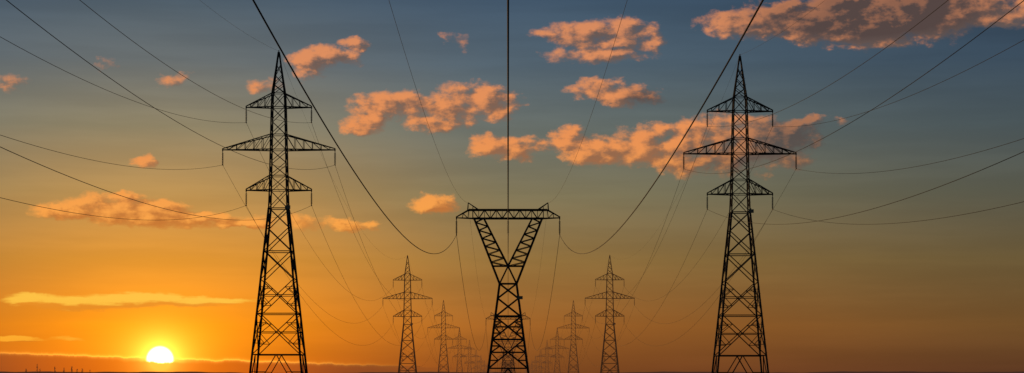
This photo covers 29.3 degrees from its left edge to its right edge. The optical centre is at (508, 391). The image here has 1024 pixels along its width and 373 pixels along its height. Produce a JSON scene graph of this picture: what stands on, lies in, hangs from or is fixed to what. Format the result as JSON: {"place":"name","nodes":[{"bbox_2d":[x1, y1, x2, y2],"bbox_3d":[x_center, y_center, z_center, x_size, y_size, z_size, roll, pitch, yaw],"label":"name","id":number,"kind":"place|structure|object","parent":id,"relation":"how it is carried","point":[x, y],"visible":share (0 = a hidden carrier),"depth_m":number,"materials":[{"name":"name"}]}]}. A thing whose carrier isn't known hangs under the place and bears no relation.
{"place":"outdoors","nodes":[
{"label":"outdoors","id":0,"kind":"place"},
{"bbox_2d":[0,371,1023,372],"bbox_3d":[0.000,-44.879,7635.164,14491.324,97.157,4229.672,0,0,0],"label":"hills","id":1,"kind":"structure","parent":0,"point":[507,372],"depth_m":8794.49,"materials":[{"name":"black"}]},
{"bbox_2d":[0,0,1023,372],"label":"sky","id":2,"kind":"structure","parent":0,"point":[155,291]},
{"label":"ground","id":3,"kind":"structure","parent":0,"visible":0},
{"bbox_2d":[25,364,89,372],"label":"distant trees","id":4,"kind":"object","parent":3,"relation":"on","point":[55,371],"visible":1,"depth_m":1499.93,"materials":[{"name":"black plant"}]},
{"bbox_2d":[222,50,335,372],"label":"transmission tower","id":5,"kind":"structure","parent":3,"relation":"on","point":[295,294],"depth_m":269.58,"materials":[{"name":"metal"}]},
{"bbox_2d":[0,0,484,372],"bbox_3d":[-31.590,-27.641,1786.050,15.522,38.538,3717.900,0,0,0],"label":"power line","id":6,"kind":"object","parent":5,"relation":"attached to","point":[197,168],"visible":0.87,"depth_m":182.31,"materials":[{"name":"black metal"}]},
{"bbox_2d":[382,256,432,372],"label":"transmission tower","id":7,"kind":"structure","parent":3,"relation":"on","point":[403,340],"depth_m":614.77,"materials":[{"name":"metal"}]},
{"bbox_2d":[427,300,459,372],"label":"transmission tower","id":8,"kind":"structure","parent":3,"relation":"on","point":[443,337],"depth_m":957.61,"materials":[{"name":"metal"}]},
{"bbox_2d":[447,328,471,372],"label":"transmission tower","id":9,"kind":"structure","parent":3,"relation":"on","point":[460,350],"depth_m":1274.15,"materials":[{"name":"metal"}]},
{"bbox_2d":[460,340,478,372],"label":"transmission tower","id":10,"kind":"structure","parent":3,"relation":"on","point":[469,357],"depth_m":1605.86,"materials":[{"name":"metal"}]},
{"bbox_2d":[455,202,560,372],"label":"delta transmission tower","id":11,"kind":"structure","parent":3,"relation":"on","point":[508,266],"depth_m":255.86,"materials":[{"name":"metal"}]},
{"bbox_2d":[252,0,763,372],"bbox_3d":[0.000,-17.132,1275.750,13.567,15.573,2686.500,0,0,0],"label":"power line","id":12,"kind":"object","parent":11,"relation":"attached to","point":[745,31],"visible":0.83,"depth_m":76.28,"materials":[{"name":"black metal"}]},
{"bbox_2d":[497,354,518,371],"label":"delta transmission tower","id":13,"kind":"structure","parent":3,"relation":"on","point":[504,362],"depth_m":1268.56,"materials":[{"name":"metal"}]},
{"bbox_2d":[487,312,530,372],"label":"delta transmission tower","id":14,"kind":"structure","parent":3,"relation":"on","point":[508,340],"depth_m":598.56,"materials":[{"name":"metal"}]},
{"bbox_2d":[497,340,520,372],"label":"delta transmission tower","id":15,"kind":"structure","parent":3,"relation":"on","point":[498,341],"depth_m":938.97,"materials":[{"name":"metal"}]},
{"bbox_2d":[538,342,556,367],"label":"transmission tower","id":16,"kind":"structure","parent":3,"relation":"on","point":[547,356],"depth_m":1605.94,"materials":[{"name":"metal"}]},
{"bbox_2d":[548,331,565,372],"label":"transmission tower","id":17,"kind":"structure","parent":3,"relation":"on","point":[558,338],"depth_m":1273.81,"materials":[{"name":"metal"}]},
{"bbox_2d":[557,300,589,372],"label":"transmission tower","id":18,"kind":"structure","parent":3,"relation":"on","point":[574,335],"depth_m":957.81,"materials":[{"name":"metal"}]},
{"bbox_2d":[585,255,634,372],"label":"transmission tower","id":19,"kind":"structure","parent":3,"relation":"on","point":[613,324],"depth_m":614.94,"materials":[{"name":"metal"}]},
{"bbox_2d":[683,54,796,372],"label":"transmission tower","id":20,"kind":"structure","parent":3,"relation":"on","point":[749,211],"depth_m":269.64,"materials":[{"name":"metal"}]},
{"bbox_2d":[532,0,1023,372],"bbox_3d":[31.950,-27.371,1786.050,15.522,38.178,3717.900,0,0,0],"label":"power line","id":21,"kind":"object","parent":20,"relation":"attached to","point":[820,172],"visible":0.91,"depth_m":186.31,"materials":[{"name":"black metal"}]}
]}

